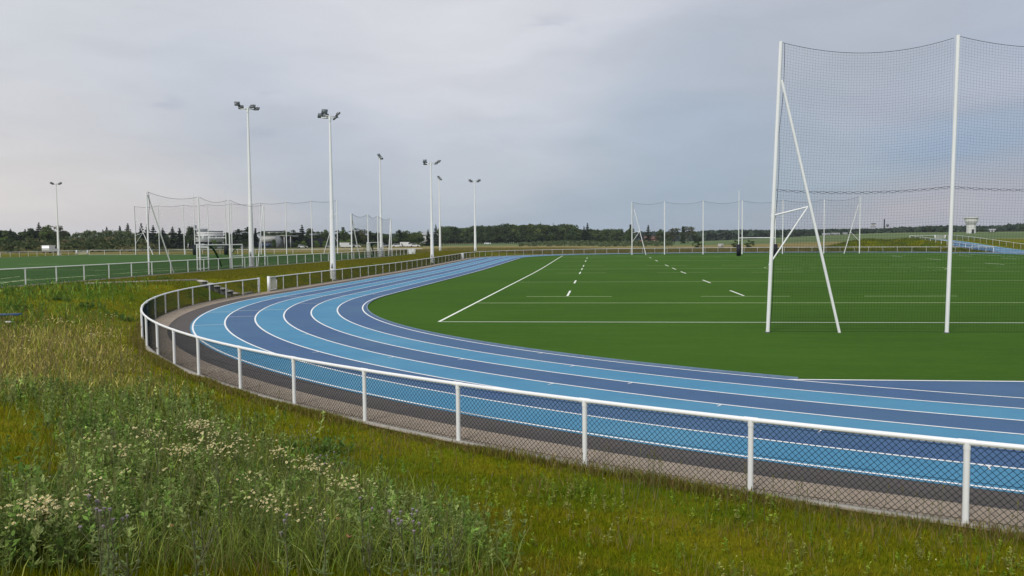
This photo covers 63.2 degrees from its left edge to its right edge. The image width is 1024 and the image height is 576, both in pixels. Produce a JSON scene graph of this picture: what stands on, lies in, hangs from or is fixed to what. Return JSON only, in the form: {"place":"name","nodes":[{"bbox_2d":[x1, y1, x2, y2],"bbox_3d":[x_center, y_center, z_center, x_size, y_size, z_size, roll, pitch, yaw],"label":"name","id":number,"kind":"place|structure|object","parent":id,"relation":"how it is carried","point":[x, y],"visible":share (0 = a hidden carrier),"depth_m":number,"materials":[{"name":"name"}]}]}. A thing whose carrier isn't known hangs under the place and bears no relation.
{"place":"outdoors","nodes":[
{"label":"outdoors","id":0,"kind":"place"},
{"bbox_2d":[169,225,222,247],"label":"office building","id":1,"kind":"structure","parent":0,"point":[219,235],"depth_m":375.38,"materials":[{"name":"white metal"}]},
{"bbox_2d":[0,231,1023,575],"bbox_3d":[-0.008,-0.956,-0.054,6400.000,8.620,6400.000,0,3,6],"label":"ground","id":2,"kind":"structure","parent":0,"point":[804,241],"depth_m":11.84,"materials":[{"name":"green plant"}]},
{"bbox_2d":[0,238,23,250],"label":"shrub","id":3,"kind":"object","parent":2,"relation":"on","point":[14,244],"visible":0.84,"depth_m":234.26,"materials":[{"name":"green plant"}]},
{"bbox_2d":[24,228,38,237],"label":"broadleaf tree","id":4,"kind":"object","parent":2,"relation":"on","point":[31,232],"visible":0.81,"depth_m":345.01,"materials":[{"name":"green plant"}]},
{"bbox_2d":[0,250,75,257],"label":"fence","id":5,"kind":"object","parent":2,"relation":"on","point":[38,253],"visible":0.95,"depth_m":161.79,"materials":[{"name":"white metal"}]},
{"bbox_2d":[38,225,55,241],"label":"broadleaf tree","id":6,"kind":"object","parent":2,"relation":"on","point":[47,230],"visible":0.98,"depth_m":343.34,"materials":[{"name":"green plant"}]},
{"bbox_2d":[42,245,56,252],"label":"parked van","id":7,"kind":"object","parent":2,"relation":"on","point":[49,248],"visible":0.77,"depth_m":226.65,"materials":[{"name":"white paint"}]},
{"bbox_2d":[50,182,61,254],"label":"floodlight mast","id":8,"kind":"object","parent":2,"relation":"on","point":[58,244],"visible":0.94,"depth_m":179.34,"materials":[{"name":"white metal"}]},
{"bbox_2d":[52,226,67,240],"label":"sparse tree","id":9,"kind":"object","parent":2,"relation":"on","point":[63,232],"visible":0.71,"depth_m":350.45,"materials":[{"name":"green plant"}]},
{"bbox_2d":[63,239,82,248],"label":"shrub","id":10,"kind":"object","parent":2,"relation":"on","point":[72,242],"visible":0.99,"depth_m":241.62,"materials":[{"name":"green plant"}]},
{"bbox_2d":[0,236,166,252],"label":"rough scrub","id":11,"kind":"object","parent":2,"relation":"on","point":[124,246],"visible":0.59,"depth_m":249.78,"materials":[{"name":"green plant"}]},
{"bbox_2d":[84,239,99,249],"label":"shrub","id":12,"kind":"object","parent":2,"relation":"on","point":[96,242],"visible":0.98,"depth_m":243.57,"materials":[{"name":"green plant"}]},
{"bbox_2d":[78,494,110,575],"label":"thistle","id":13,"kind":"object","parent":2,"relation":"on","point":[97,510],"visible":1,"depth_m":4.87,"materials":[{"name":"green plant"}]},
{"bbox_2d":[80,489,116,575],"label":"tall weed","id":14,"kind":"object","parent":2,"relation":"on","point":[101,525],"visible":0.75,"depth_m":5.29,"materials":[{"name":"green plant"}]},
{"bbox_2d":[93,500,124,575],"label":"thistle","id":15,"kind":"object","parent":2,"relation":"on","point":[106,537],"visible":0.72,"depth_m":5.00,"materials":[{"name":"green plant"}]},
{"bbox_2d":[104,239,119,248],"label":"shrub","id":16,"kind":"object","parent":2,"relation":"on","point":[112,245],"visible":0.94,"depth_m":246.27,"materials":[{"name":"green plant"}]},
{"bbox_2d":[106,229,119,240],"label":"willow tree","id":17,"kind":"object","parent":2,"relation":"on","point":[109,233],"visible":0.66,"depth_m":300.09,"materials":[{"name":"green plant"}]},
{"bbox_2d":[101,510,128,575],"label":"thistle","id":18,"kind":"object","parent":2,"relation":"on","point":[112,534],"visible":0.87,"depth_m":5.11,"materials":[{"name":"green plant"}]},
{"bbox_2d":[107,542,142,575],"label":"tall weed","id":19,"kind":"object","parent":2,"relation":"on","point":[126,563],"visible":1,"depth_m":3.98,"materials":[{"name":"green plant"}]},
{"bbox_2d":[89,279,198,283],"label":"kerb","id":20,"kind":"structure","parent":2,"relation":"on","point":[154,280],"depth_m":50.77,"materials":[{"name":"concrete"}]},
{"bbox_2d":[145,433,164,492],"bbox_3d":[-3.521,1.761,8.237,0.198,0.689,0.146,-2,4,-28],"label":"tall weed","id":21,"kind":"object","parent":2,"relation":"on","point":[156,452],"visible":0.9,"depth_m":8.23,"materials":[{"name":"green plant"}]},
{"bbox_2d":[166,227,180,248],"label":"conifer","id":22,"kind":"object","parent":2,"relation":"on","point":[172,240],"visible":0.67,"depth_m":369.37,"materials":[{"name":"green plant"}]},
{"bbox_2d":[172,228,186,248],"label":"conifer","id":23,"kind":"object","parent":2,"relation":"on","point":[178,243],"visible":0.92,"depth_m":365.76,"materials":[{"name":"green plant"}]},
{"bbox_2d":[185,226,197,248],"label":"broadleaf tree","id":24,"kind":"object","parent":2,"relation":"on","point":[187,237],"visible":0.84,"depth_m":339.27,"materials":[{"name":"green plant"}]},
{"bbox_2d":[0,276,389,527],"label":"dock leaves","id":25,"kind":"object","parent":2,"relation":"on","point":[325,438],"visible":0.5,"depth_m":12.38,"materials":[{"name":"green plant"}]},
{"bbox_2d":[182,522,212,575],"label":"tall weed","id":26,"kind":"object","parent":2,"relation":"on","point":[198,564],"visible":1,"depth_m":4.57,"materials":[{"name":"green plant"}]},
{"bbox_2d":[188,510,216,575],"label":"tall weed","id":27,"kind":"object","parent":2,"relation":"on","point":[202,549],"visible":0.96,"depth_m":4.80,"materials":[{"name":"green plant"}]},
{"bbox_2d":[0,254,405,285],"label":"side pitch","id":28,"kind":"object","parent":2,"relation":"on","point":[29,262],"visible":0.5,"depth_m":97.83,"materials":[{"name":"green plant"}]},
{"bbox_2d":[193,191,228,254],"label":"rugby goal","id":29,"kind":"object","parent":28,"relation":"on","point":[225,246],"visible":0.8,"depth_m":162.30,"materials":[{"name":"white metal"}]},
{"bbox_2d":[188,244,242,269],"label":"training goal","id":30,"kind":"object","parent":28,"relation":"on","point":[208,246],"visible":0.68,"depth_m":73.86,"materials":[{"name":"white metal"}]},
{"bbox_2d":[134,200,337,254],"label":"ball stop net","id":31,"kind":"object","parent":28,"relation":"on","point":[286,232],"visible":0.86,"depth_m":164.66,"materials":[{"name":"fabric"}]},
{"bbox_2d":[0,249,407,287],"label":"fence","id":32,"kind":"object","parent":2,"relation":"on","point":[378,252],"visible":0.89,"depth_m":65.15,"materials":[{"name":"white metal"}]},
{"bbox_2d":[146,191,265,274],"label":"ball stop net","id":33,"kind":"object","parent":2,"relation":"on","point":[199,222],"visible":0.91,"depth_m":69.27,"materials":[{"name":"grey fabric"}]},
{"bbox_2d":[0,309,432,575],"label":"chamomile","id":34,"kind":"object","parent":2,"relation":"on","point":[22,534],"depth_m":7.18,"materials":[{"name":"plant"}]},
{"bbox_2d":[207,450,227,533],"bbox_3d":[-2.395,1.701,6.788,0.172,0.749,0.132,-1,3,-16],"label":"tall weed","id":35,"kind":"object","parent":2,"relation":"on","point":[217,479],"visible":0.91,"depth_m":6.79,"materials":[{"name":"green plant"}]},
{"bbox_2d":[196,280,239,295],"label":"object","id":36,"kind":"structure","parent":2,"relation":"on","point":[203,282],"depth_m":51.68,"materials":[{"name":"concrete"}]},
{"bbox_2d":[234,101,259,266],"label":"floodlight mast","id":37,"kind":"object","parent":2,"relation":"on","point":[250,221],"visible":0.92,"depth_m":80.15,"materials":[{"name":"white metal"}]},
{"bbox_2d":[89,249,420,254],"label":"fence","id":38,"kind":"object","parent":2,"relation":"on","point":[218,249],"visible":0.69,"depth_m":170.47,"materials":[{"name":"white metal"}]},
{"bbox_2d":[0,276,526,575],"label":"meadow weeds","id":39,"kind":"object","parent":2,"relation":"on","point":[59,538],"visible":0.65,"depth_m":7.95,"materials":[{"name":"green plant"}]},
{"bbox_2d":[52,251,479,301],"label":"bank grass","id":40,"kind":"structure","parent":2,"relation":"on","point":[266,270],"depth_m":69.05,"materials":[{"name":"green plant"}]},
{"bbox_2d":[258,236,285,247],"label":"sports hall","id":41,"kind":"structure","parent":2,"relation":"on","point":[268,241],"depth_m":373.76,"materials":[{"name":"grey metal"}]},
{"bbox_2d":[0,276,551,575],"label":"tall grass","id":42,"kind":"structure","parent":2,"relation":"on","point":[409,557],"depth_m":7.68,"materials":[{"name":"green plant"}]},
{"bbox_2d":[276,235,291,247],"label":"glass pavilion","id":43,"kind":"structure","parent":2,"relation":"on","point":[280,239],"depth_m":370.40,"materials":[{"name":"grey"}]},
{"bbox_2d":[273,513,295,575],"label":"thistle","id":44,"kind":"object","parent":2,"relation":"on","point":[285,542],"visible":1,"depth_m":5.32,"materials":[{"name":"green plant"}]},
{"bbox_2d":[294,225,311,246],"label":"conifer","id":45,"kind":"object","parent":2,"relation":"on","point":[302,237],"visible":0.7,"depth_m":376.89,"materials":[{"name":"green plant"}]},
{"bbox_2d":[287,234,322,247],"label":"block","id":46,"kind":"structure","parent":2,"relation":"on","point":[311,242],"depth_m":380.42,"materials":[{"name":"grey concrete"}]},
{"bbox_2d":[311,499,333,575],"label":"tall weed","id":47,"kind":"object","parent":2,"relation":"on","point":[325,561],"visible":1,"depth_m":5.50,"materials":[{"name":"green plant"}]},
{"bbox_2d":[317,109,339,279],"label":"floodlight mast","id":48,"kind":"object","parent":2,"relation":"on","point":[323,114],"visible":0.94,"depth_m":72.11,"materials":[{"name":"white metal"}]},
{"bbox_2d":[338,229,353,242],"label":"broadleaf tree","id":49,"kind":"object","parent":2,"relation":"on","point":[345,237],"visible":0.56,"depth_m":390.51,"materials":[{"name":"green plant"}]},
{"bbox_2d":[353,497,373,563],"bbox_3d":[-1.125,1.858,6.251,0.162,0.590,0.176,-1,3,-16],"label":"thistle","id":50,"kind":"object","parent":2,"relation":"on","point":[359,519],"visible":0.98,"depth_m":6.25,"materials":[{"name":"green plant"}]},
{"bbox_2d":[362,533,377,575],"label":"tall weed","id":51,"kind":"object","parent":2,"relation":"on","point":[368,549],"visible":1,"depth_m":4.73,"materials":[{"name":"green plant"}]},
{"bbox_2d":[350,213,391,258],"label":"ball stop net","id":52,"kind":"object","parent":2,"relation":"on","point":[368,230],"visible":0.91,"depth_m":120.81,"materials":[{"name":"white metal"}]},
{"bbox_2d":[377,154,382,255],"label":"floodlight mast","id":53,"kind":"object","parent":2,"relation":"on","point":[380,157],"visible":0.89,"depth_m":128.76,"materials":[{"name":"white metal"}]},
{"bbox_2d":[381,509,399,575],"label":"thistle","id":54,"kind":"object","parent":2,"relation":"on","point":[390,528],"visible":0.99,"depth_m":5.71,"materials":[{"name":"green plant"}]},
{"bbox_2d":[391,511,413,575],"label":"thistle","id":55,"kind":"object","parent":2,"relation":"on","point":[402,546],"visible":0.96,"depth_m":5.92,"materials":[{"name":"green plant"}]},
{"bbox_2d":[400,230,413,243],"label":"broadleaf tree","id":56,"kind":"object","parent":2,"relation":"on","point":[405,233],"visible":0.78,"depth_m":399.94,"materials":[{"name":"green plant"}]},
{"bbox_2d":[400,508,423,575],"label":"thistle","id":57,"kind":"object","parent":2,"relation":"on","point":[413,531],"visible":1,"depth_m":5.59,"materials":[{"name":"green plant"}]},
{"bbox_2d":[408,510,430,575],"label":"thistle","id":58,"kind":"object","parent":2,"relation":"on","point":[420,551],"visible":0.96,"depth_m":5.74,"materials":[{"name":"green plant"}]},
{"bbox_2d":[423,159,440,262],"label":"floodlight mast","id":59,"kind":"object","parent":2,"relation":"on","point":[431,222],"visible":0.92,"depth_m":116.02,"materials":[{"name":"white metal"}]},
{"bbox_2d":[423,544,446,575],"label":"tall weed","id":60,"kind":"object","parent":2,"relation":"on","point":[433,566],"visible":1,"depth_m":5.07,"materials":[{"name":"green plant"}]},
{"bbox_2d":[433,224,442,245],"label":"conifer","id":61,"kind":"object","parent":2,"relation":"on","point":[436,243],"visible":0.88,"depth_m":397.14,"materials":[{"name":"green plant"}]},
{"bbox_2d":[437,176,441,250],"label":"floodlight mast","id":62,"kind":"object","parent":2,"relation":"on","point":[439,178],"visible":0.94,"depth_m":178.54,"materials":[{"name":"white metal"}]},
{"bbox_2d":[441,228,452,244],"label":"broadleaf tree","id":63,"kind":"object","parent":2,"relation":"on","point":[447,238],"visible":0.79,"depth_m":555.26,"materials":[{"name":"green plant"}]},
{"bbox_2d":[436,524,462,575],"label":"tall weed","id":64,"kind":"object","parent":2,"relation":"on","point":[449,555],"visible":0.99,"depth_m":5.56,"materials":[{"name":"green plant"}]},
{"bbox_2d":[461,227,476,243],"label":"broadleaf tree","id":65,"kind":"object","parent":2,"relation":"on","point":[467,239],"visible":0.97,"depth_m":556.29,"materials":[{"name":"green plant"}]},
{"bbox_2d":[469,179,480,250],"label":"floodlight mast","id":66,"kind":"object","parent":2,"relation":"on","point":[475,245],"visible":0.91,"depth_m":158.31,"materials":[{"name":"white metal"}]},
{"bbox_2d":[483,225,494,242],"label":"broadleaf tree","id":67,"kind":"object","parent":2,"relation":"on","point":[489,235],"visible":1,"depth_m":557.11,"materials":[{"name":"green plant"}]},
{"bbox_2d":[497,224,509,243],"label":"broadleaf tree","id":68,"kind":"object","parent":2,"relation":"on","point":[502,229],"visible":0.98,"depth_m":571.57,"materials":[{"name":"green plant"}]},
{"bbox_2d":[0,303,1018,575],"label":"seed stems","id":69,"kind":"object","parent":2,"relation":"on","point":[278,513],"visible":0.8,"depth_m":9.56,"materials":[{"name":"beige plant"}]},
{"bbox_2d":[503,226,516,243],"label":"broadleaf tree","id":70,"kind":"object","parent":2,"relation":"on","point":[510,239],"visible":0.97,"depth_m":571.25,"materials":[{"name":"green plant"}]},
{"bbox_2d":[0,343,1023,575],"bbox_3d":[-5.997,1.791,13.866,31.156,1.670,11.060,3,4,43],"label":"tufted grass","id":71,"kind":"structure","parent":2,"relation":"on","point":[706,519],"depth_m":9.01,"materials":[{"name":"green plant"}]},
{"bbox_2d":[516,225,528,241],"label":"broadleaf tree","id":72,"kind":"object","parent":2,"relation":"on","point":[522,230],"visible":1,"depth_m":556.99,"materials":[{"name":"green plant"}]},
{"bbox_2d":[525,224,539,241],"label":"broadleaf tree","id":73,"kind":"object","parent":2,"relation":"on","point":[530,228],"visible":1,"depth_m":556.63,"materials":[{"name":"green plant"}]},
{"bbox_2d":[383,231,698,242],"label":"distant wood","id":74,"kind":"object","parent":2,"relation":"on","point":[653,233],"visible":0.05,"depth_m":1082.95,"materials":[{"name":"green plant"}]},
{"bbox_2d":[535,224,547,241],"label":"broadleaf tree","id":75,"kind":"object","parent":2,"relation":"on","point":[541,232],"visible":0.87,"depth_m":571.37,"materials":[{"name":"green plant"}]},
{"bbox_2d":[542,225,555,240],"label":"broadleaf tree","id":76,"kind":"object","parent":2,"relation":"on","point":[550,234],"visible":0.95,"depth_m":570.71,"materials":[{"name":"green plant"}]},
{"bbox_2d":[547,225,559,239],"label":"broadleaf tree","id":77,"kind":"object","parent":2,"relation":"on","point":[554,230],"visible":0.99,"depth_m":571.13,"materials":[{"name":"green plant"}]},
{"bbox_2d":[553,226,565,242],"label":"broadleaf tree","id":78,"kind":"object","parent":2,"relation":"on","point":[561,235],"visible":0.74,"depth_m":570.21,"materials":[{"name":"green plant"}]},
{"bbox_2d":[564,226,575,239],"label":"broadleaf tree","id":79,"kind":"object","parent":2,"relation":"on","point":[568,232],"visible":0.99,"depth_m":556.22,"materials":[{"name":"green plant"}]},
{"bbox_2d":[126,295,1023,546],"bbox_3d":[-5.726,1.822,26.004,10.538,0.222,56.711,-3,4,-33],"label":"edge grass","id":80,"kind":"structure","parent":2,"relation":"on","point":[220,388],"depth_m":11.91,"materials":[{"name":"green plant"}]},
{"bbox_2d":[140,278,1023,534],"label":"fence","id":81,"kind":"object","parent":2,"relation":"on","point":[147,332],"visible":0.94,"depth_m":12.23,"materials":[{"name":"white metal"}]},
{"bbox_2d":[518,239,673,246],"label":"young plantation","id":82,"kind":"object","parent":2,"relation":"on","point":[625,243],"visible":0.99,"depth_m":358.36,"materials":[{"name":"green plant"}]},
{"bbox_2d":[168,252,1023,510],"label":"asphalt strip","id":83,"kind":"object","parent":2,"relation":"on","point":[182,323],"visible":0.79,"depth_m":13.40,"materials":[{"name":"grey asphalt"}]},
{"bbox_2d":[607,229,620,241],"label":"broadleaf tree","id":84,"kind":"object","parent":2,"relation":"on","point":[616,232],"visible":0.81,"depth_m":553.74,"materials":[{"name":"green plant"}]},
{"bbox_2d":[624,228,635,241],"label":"broadleaf tree","id":85,"kind":"object","parent":2,"relation":"on","point":[627,236],"visible":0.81,"depth_m":551.14,"materials":[{"name":"green plant"}]},
{"bbox_2d":[270,247,993,290],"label":"fence","id":86,"kind":"object","parent":2,"relation":"on","point":[351,273],"visible":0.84,"depth_m":102.99,"materials":[{"name":"white metal"}]},
{"bbox_2d":[267,276,276,291],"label":"gate","id":87,"kind":"structure","parent":86,"relation":"attached to","point":[268,284],"depth_m":56.47,"materials":[{"name":"white metal"}]},
{"bbox_2d":[654,229,667,241],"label":"broadleaf tree","id":88,"kind":"object","parent":2,"relation":"on","point":[657,237],"visible":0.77,"depth_m":548.77,"materials":[{"name":"green plant"}]},
{"bbox_2d":[665,228,680,243],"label":"sparse tree","id":89,"kind":"object","parent":2,"relation":"on","point":[670,234],"visible":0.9,"depth_m":548.45,"materials":[{"name":"green plant"}]},
{"bbox_2d":[428,442,1023,575],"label":"rosettes","id":90,"kind":"object","parent":2,"relation":"on","point":[717,503],"visible":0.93,"depth_m":8.97,"materials":[{"name":"green plant"}]},
{"bbox_2d":[685,226,955,240],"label":"wood","id":91,"kind":"object","parent":2,"relation":"on","point":[710,235],"visible":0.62,"depth_m":816.73,"materials":[{"name":"green plant"}]},
{"bbox_2d":[879,223,1023,231],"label":"ridge wood","id":92,"kind":"object","parent":2,"relation":"on","point":[999,228],"visible":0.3,"depth_m":777.45,"materials":[{"name":"green plant"}]},
{"bbox_2d":[912,236,991,251],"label":"fence","id":93,"kind":"object","parent":2,"relation":"on","point":[941,242],"visible":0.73,"depth_m":166.73,"materials":[{"name":"white metal"}]},
{"bbox_2d":[963,217,979,232],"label":"water tower","id":94,"kind":"structure","parent":2,"relation":"on","point":[970,228],"depth_m":521.88,"materials":[{"name":"white paint"}]},
{"bbox_2d":[953,235,1023,248],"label":"fence","id":95,"kind":"object","parent":2,"relation":"on","point":[989,241],"visible":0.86,"depth_m":174.26,"materials":[{"name":"white metal"}]},
{"bbox_2d":[0,0,1023,243],"label":"sky","id":96,"kind":"structure","parent":0,"point":[575,112],"materials":[{"name":"grey"}]},
{"bbox_2d":[144,252,1023,535],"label":"path","id":97,"kind":"structure","parent":0,"point":[168,320],"depth_m":12.53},
{"bbox_2d":[190,239,1023,493],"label":"running track","id":98,"kind":"structure","parent":0,"point":[269,319],"depth_m":18.27,"materials":[{"name":"blue rubber"}]},
{"bbox_2d":[192,240,1023,491],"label":"track markings","id":99,"kind":"object","parent":98,"relation":"on","point":[193,325],"visible":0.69,"depth_m":18.96,"materials":[{"name":"white paint"}]},
{"bbox_2d":[395,245,843,253],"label":"dry grass","id":100,"kind":"structure","parent":0,"point":[548,249],"depth_m":185.95,"materials":[{"name":"plant"}]},
{"bbox_2d":[368,252,1023,381],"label":"playing field","id":101,"kind":"structure","parent":0,"point":[648,312],"depth_m":37.84,"materials":[{"name":"green plant"}]},
{"bbox_2d":[366,252,1023,378],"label":"kerb","id":102,"kind":"structure","parent":101,"relation":"on","point":[746,373],"depth_m":25.28,"materials":[{"name":"white concrete"}]},
{"bbox_2d":[438,253,1011,322],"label":"field markings","id":103,"kind":"object","parent":101,"relation":"on","point":[703,280],"visible":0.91,"depth_m":48.79,"materials":[{"name":"white paint"}]},
{"bbox_2d":[631,196,860,254],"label":"ball stop net","id":104,"kind":"object","parent":101,"relation":"on","point":[742,247],"visible":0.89,"depth_m":153.71,"materials":[{"name":"black fabric"}]},
{"bbox_2d":[736,203,777,255],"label":"rugby goal","id":105,"kind":"object","parent":101,"relation":"on","point":[738,249],"visible":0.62,"depth_m":140.05,"materials":[{"name":"white metal"}]},
{"bbox_2d":[765,35,1023,332],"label":"ball stop net","id":106,"kind":"object","parent":101,"relation":"on","point":[780,83],"visible":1,"depth_m":28.68,"materials":[{"name":"black fabric"}]},
{"bbox_2d":[795,237,980,251],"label":"mound grass","id":107,"kind":"structure","parent":0,"point":[880,240],"depth_m":177.68,"materials":[{"name":"green plant"}]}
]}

